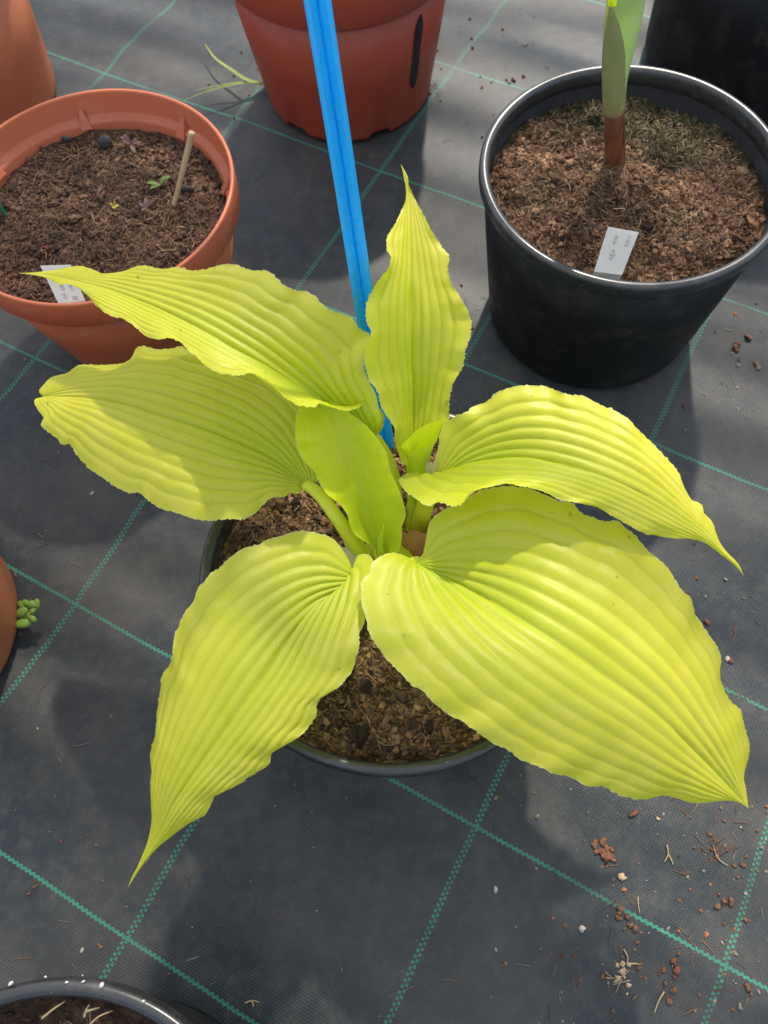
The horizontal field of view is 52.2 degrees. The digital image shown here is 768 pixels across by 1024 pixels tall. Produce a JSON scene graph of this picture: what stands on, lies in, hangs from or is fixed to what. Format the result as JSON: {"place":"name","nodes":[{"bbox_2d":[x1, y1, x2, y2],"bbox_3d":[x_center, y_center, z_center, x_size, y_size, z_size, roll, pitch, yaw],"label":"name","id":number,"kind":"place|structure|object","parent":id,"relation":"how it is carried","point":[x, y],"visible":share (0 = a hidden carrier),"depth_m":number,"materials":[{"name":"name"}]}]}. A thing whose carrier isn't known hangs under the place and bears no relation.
{"place":"outdoors","nodes":[
{"label":"outdoors","id":0,"kind":"place"},
{"bbox_2d":[0,0,767,1023],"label":"ground","id":1,"kind":"structure","parent":0,"point":[108,574],"depth_m":0.65,"materials":[{"name":"grey fabric"}]},
{"bbox_2d":[0,556,17,672],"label":"plant pot","id":2,"kind":"object","parent":1,"relation":"on","point":[8,607],"visible":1,"depth_m":0.68,"materials":[{"name":"orange plastic"}]},
{"bbox_2d":[0,0,55,124],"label":"plant pot","id":3,"kind":"object","parent":1,"relation":"on","point":[27,78],"visible":0.7,"depth_m":0.90,"materials":[{"name":"orange plastic"}]},
{"bbox_2d":[16,598,39,627],"bbox_3d":[-0.317,0.091,0.697,0.024,0.017,0.025,2,66,3],"label":"succulent","id":4,"kind":"object","parent":1,"relation":"on","point":[27,610],"visible":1,"depth_m":0.69,"materials":[{"name":"green plant"}]},
{"bbox_2d":[27,879,38,895],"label":"soil clump","id":5,"kind":"object","parent":1,"relation":"on","point":[33,887],"visible":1,"depth_m":0.62,"materials":[{"name":"brown soil"}]},
{"bbox_2d":[0,977,220,1023],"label":"plant pot","id":6,"kind":"object","parent":1,"relation":"on","point":[154,1009],"visible":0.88,"depth_m":0.43,"materials":[{"name":"black plastic"}]},
{"bbox_2d":[0,997,154,1023],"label":"potting soil","id":7,"kind":"structure","parent":6,"relation":"in","point":[70,1010],"depth_m":0.44,"materials":[{"name":"brown soil"}]},
{"bbox_2d":[41,1001,64,1019],"bbox_3d":[-0.182,0.275,0.432,0.015,0.007,0.009,-5,66,0],"label":"root fibre","id":8,"kind":"object","parent":7,"relation":"on","point":[47,1013],"visible":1,"depth_m":0.43,"materials":[{"name":"plant"}]},
{"bbox_2d":[83,1004,99,1017],"bbox_3d":[-0.161,0.275,0.431,0.011,0.006,0.007,-5,66,0],"label":"root fibre","id":9,"kind":"object","parent":7,"relation":"on","point":[87,1010],"visible":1,"depth_m":0.43,"materials":[{"name":"plant"}]},
{"bbox_2d":[90,1010,112,1023],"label":"root fibre","id":10,"kind":"object","parent":7,"relation":"on","point":[97,1017],"visible":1,"depth_m":0.43,"materials":[{"name":"plant"}]},
{"bbox_2d":[0,89,239,364],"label":"plant pot","id":11,"kind":"object","parent":1,"relation":"on","point":[87,332],"visible":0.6,"depth_m":0.74,"materials":[{"name":"plastic"}]},
{"bbox_2d":[41,265,84,302],"bbox_3d":[-0.266,-0.184,0.667,0.023,0.047,0.042,-26,67,-9],"label":"plant label","id":12,"kind":"object","parent":11,"relation":"in","point":[66,293],"visible":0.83,"depth_m":0.65,"materials":[{"name":"white plastic"}]},
{"bbox_2d":[0,129,225,302],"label":"potting soil","id":13,"kind":"structure","parent":11,"relation":"in","point":[60,196],"depth_m":0.73,"materials":[{"name":"brown soil"}]},
{"bbox_2d":[0,204,6,215],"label":"plant stake","id":14,"kind":"object","parent":13,"relation":"on","point":[3,211],"visible":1,"depth_m":0.72,"materials":[{"name":"green plastic"}]},
{"bbox_2d":[61,135,70,142],"bbox_3d":[-0.306,-0.358,0.752,0.010,0.008,0.009,-5,66,0],"label":"soil pellet","id":15,"kind":"object","parent":13,"relation":"on","point":[65,138],"visible":1,"depth_m":0.75},
{"bbox_2d":[97,135,111,148],"bbox_3d":[-0.271,-0.359,0.760,0.015,0.010,0.010,-5,66,0],"label":"soil pellet","id":16,"kind":"object","parent":13,"relation":"on","point":[104,141],"visible":1,"depth_m":0.76},
{"bbox_2d":[120,134,140,152],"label":"seedling","id":17,"kind":"object","parent":13,"relation":"on","point":[125,138],"visible":1,"depth_m":0.76,"materials":[{"name":"purple plant"}]},
{"bbox_2d":[138,197,154,210],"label":"seedling","id":18,"kind":"object","parent":13,"relation":"on","point":[145,203],"visible":1,"depth_m":0.72,"materials":[{"name":"purple plant"}]},
{"bbox_2d":[147,176,169,188],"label":"seedling","id":19,"kind":"object","parent":13,"relation":"on","point":[163,179],"visible":1,"depth_m":0.74,"materials":[{"name":"green plant"}]},
{"bbox_2d":[172,130,194,206],"bbox_3d":[-0.181,-0.307,0.703,0.043,0.065,0.007,-33,69,-12],"label":"dry stick","id":20,"kind":"object","parent":13,"relation":"on","point":[188,146],"visible":1,"depth_m":0.70,"materials":[{"name":"wood"}]},
{"bbox_2d":[180,185,194,193],"bbox_3d":[-0.185,-0.301,0.734,0.015,0.012,0.008,-5,66,0],"label":"soil pellet","id":21,"kind":"object","parent":13,"relation":"on","point":[187,188],"visible":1,"depth_m":0.73},
{"bbox_2d":[184,44,263,100],"bbox_3d":[-0.197,-0.556,0.981,0.106,0.019,0.094,-5,66,0],"label":"grass weed","id":22,"kind":"object","parent":1,"relation":"on","point":[248,81],"depth_m":0.96,"materials":[{"name":"green plant"}]},
{"bbox_2d":[245,1000,258,1006],"bbox_3d":[-0.098,0.364,0.580,0.011,0.002,0.005,-5,66,0],"label":"root fibre","id":23,"kind":"object","parent":1,"relation":"on","point":[252,1001],"visible":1,"depth_m":0.58,"materials":[{"name":"plant"}]},
{"bbox_2d":[234,0,445,140],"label":"plant pot","id":24,"kind":"object","parent":1,"relation":"on","point":[387,49],"visible":0.91,"depth_m":0.84,"materials":[{"name":"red plastic"}]},
{"bbox_2d":[199,413,564,777],"bbox_3d":[0.008,0.072,0.621,0.277,0.146,0.277,-5,66,0],"label":"plant pot","id":25,"kind":"object","parent":1,"relation":"on","point":[218,533],"visible":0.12,"depth_m":0.50,"materials":[{"name":"black plastic"}]},
{"bbox_2d":[218,428,533,762],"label":"potting soil","id":26,"kind":"structure","parent":25,"relation":"in","point":[375,706],"depth_m":0.53,"materials":[{"name":"brown soil"}]},
{"bbox_2d":[304,0,394,449],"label":"plant stake","id":27,"kind":"object","parent":26,"relation":"on","point":[322,33],"visible":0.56,"depth_m":0.45,"materials":[{"name":"blue plastic"}]},
{"bbox_2d":[21,165,749,884],"bbox_3d":[-0.010,-0.002,0.510,0.469,0.172,0.422,-5,66,0],"label":"hosta plant","id":28,"kind":"object","parent":26,"relation":"on","point":[519,621],"visible":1,"depth_m":0.48,"materials":[{"name":"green plant"}]},
{"bbox_2d":[0,15,767,1023],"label":"debris","id":29,"kind":"object","parent":1,"relation":"on","point":[730,661],"visible":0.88,"depth_m":0.61,"materials":[{"name":"soil"}]},
{"bbox_2d":[505,77,515,83],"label":"soil clump","id":30,"kind":"object","parent":1,"relation":"on","point":[513,79],"visible":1,"depth_m":0.97,"materials":[{"name":"brown soil"}]},
{"bbox_2d":[578,925,585,932],"bbox_3d":[0.151,0.317,0.595,0.005,0.003,0.006,-5,66,0],"label":"pebble","id":31,"kind":"object","parent":1,"relation":"on","point":[582,928],"visible":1,"depth_m":0.59,"materials":[{"name":"white stone"}]},
{"bbox_2d":[583,839,597,849],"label":"soil clump","id":32,"kind":"object","parent":1,"relation":"on","point":[594,843],"visible":1,"depth_m":0.61,"materials":[{"name":"brown soil"}]},
{"bbox_2d":[594,836,616,862],"bbox_3d":[0.175,0.266,0.613,0.018,0.005,0.016,29,70,14],"label":"soil clump","id":33,"kind":"object","parent":1,"relation":"on","point":[606,854],"visible":1,"depth_m":0.61,"materials":[{"name":"brown soil"}]},
{"bbox_2d":[606,961,631,994],"bbox_3d":[0.174,0.345,0.581,0.020,0.006,0.022,4,66,4],"label":"husk","id":34,"kind":"object","parent":1,"relation":"on","point":[622,973],"visible":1,"depth_m":0.58,"materials":[{"name":"beige plant"}]},
{"bbox_2d":[603,898,637,943],"bbox_3d":[0.176,0.309,0.593,0.026,0.005,0.027,-22,67,-7],"label":"soil clump","id":35,"kind":"object","parent":1,"relation":"on","point":[620,909],"visible":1,"depth_m":0.59,"materials":[{"name":"brown soil"}]},
{"bbox_2d":[617,873,627,880],"bbox_3d":[0.184,0.282,0.605,0.007,0.004,0.007,-5,66,0],"label":"pebble","id":36,"kind":"object","parent":1,"relation":"on","point":[621,876],"visible":1,"depth_m":0.60,"materials":[{"name":"beige stone"}]},
{"bbox_2d":[478,64,767,388],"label":"plant pot","id":37,"kind":"object","parent":1,"relation":"on","point":[556,320],"visible":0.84,"depth_m":0.69,"materials":[{"name":"black plastic"}]},
{"bbox_2d":[490,96,765,281],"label":"potting soil","id":38,"kind":"structure","parent":37,"relation":"in","point":[683,195],"depth_m":0.68,"materials":[{"name":"brown soil"}]},
{"bbox_2d":[593,227,638,279],"bbox_3d":[0.183,-0.199,0.635,0.024,0.049,0.038,22,68,11],"label":"plant label","id":39,"kind":"object","parent":38,"relation":"in","point":[616,250],"visible":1,"depth_m":0.62,"materials":[{"name":"white plastic"}]},
{"bbox_2d":[602,0,645,166],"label":"plant shoot","id":40,"kind":"object","parent":38,"relation":"on","point":[622,21],"visible":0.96,"depth_m":0.59,"materials":[{"name":"green plant"}]},
{"bbox_2d":[623,949,639,964],"bbox_3d":[0.184,0.332,0.584,0.010,0.003,0.011,-5,66,0],"label":"root fibre","id":41,"kind":"object","parent":1,"relation":"on","point":[627,959],"visible":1,"depth_m":0.58,"materials":[{"name":"plant"}]},
{"bbox_2d":[629,809,638,816],"bbox_3d":[0.199,0.239,0.623,0.008,0.004,0.006,-5,66,0],"label":"bark chip","id":42,"kind":"object","parent":1,"relation":"on","point":[635,812],"visible":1,"depth_m":0.62,"materials":[{"name":"brown wood"}]},
{"bbox_2d":[637,962,646,979],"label":"soil clump","id":43,"kind":"object","parent":1,"relation":"on","point":[639,967],"visible":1,"depth_m":0.58,"materials":[{"name":"brown soil"}]},
{"bbox_2d":[654,991,664,1012],"bbox_3d":[0.201,0.358,0.572,0.010,0.004,0.014,-5,66,0],"label":"root fibre","id":44,"kind":"object","parent":1,"relation":"on","point":[662,994],"visible":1,"depth_m":0.57,"materials":[{"name":"plant"}]},
{"bbox_2d":[664,845,673,864],"bbox_3d":[0.221,0.267,0.609,0.007,0.002,0.014,-5,66,0],"label":"root fibre","id":45,"kind":"object","parent":1,"relation":"on","point":[668,855],"visible":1,"depth_m":0.61,"materials":[{"name":"plant"}]},
{"bbox_2d":[663,974,676,1004],"bbox_3d":[0.211,0.350,0.574,0.010,0.005,0.019,-5,66,0],"label":"soil clump","id":46,"kind":"object","parent":1,"relation":"on","point":[673,990],"visible":1,"depth_m":0.57,"materials":[{"name":"brown soil"}]},
{"bbox_2d":[670,952,680,974],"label":"soil clump","id":47,"kind":"object","parent":1,"relation":"on","point":[676,970],"visible":1,"depth_m":0.58,"materials":[{"name":"brown soil"}]},
{"bbox_2d":[645,0,767,125],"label":"plant pot","id":48,"kind":"object","parent":1,"relation":"on","point":[722,44],"visible":0.76,"depth_m":0.86,"materials":[{"name":"black plastic"}]},
{"bbox_2d":[704,619,710,631],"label":"soil clump","id":49,"kind":"object","parent":1,"relation":"on","point":[707,621],"visible":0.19,"depth_m":0.69,"materials":[{"name":"brown soil"}]},
{"bbox_2d":[708,833,737,861],"bbox_3d":[0.265,0.261,0.613,0.027,0.005,0.021,-5,66,0],"label":"soil clump","id":50,"kind":"object","parent":1,"relation":"on","point":[716,851],"visible":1,"depth_m":0.61,"materials":[{"name":"brown soil"}]},
{"bbox_2d":[713,892,747,923],"bbox_3d":[0.264,0.299,0.593,0.026,0.005,0.014,21,68,11],"label":"soil clump","id":51,"kind":"object","parent":1,"relation":"on","point":[724,902],"visible":1,"depth_m":0.59,"materials":[{"name":"brown soil"}]},
{"bbox_2d":[732,854,747,867],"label":"soil clump","id":52,"kind":"object","parent":1,"relation":"on","point":[740,864],"visible":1,"depth_m":0.61,"materials":[{"name":"brown soil"}]},
{"bbox_2d":[733,334,751,351],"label":"soil clump","id":53,"kind":"object","parent":1,"relation":"on","point":[736,344],"visible":1,"depth_m":0.81,"materials":[{"name":"brown soil"}]},
{"bbox_2d":[743,983,752,995],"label":"soil clump","id":54,"kind":"object","parent":1,"relation":"on","point":[747,986],"visible":1,"depth_m":0.57,"materials":[{"name":"brown soil"}]}
]}

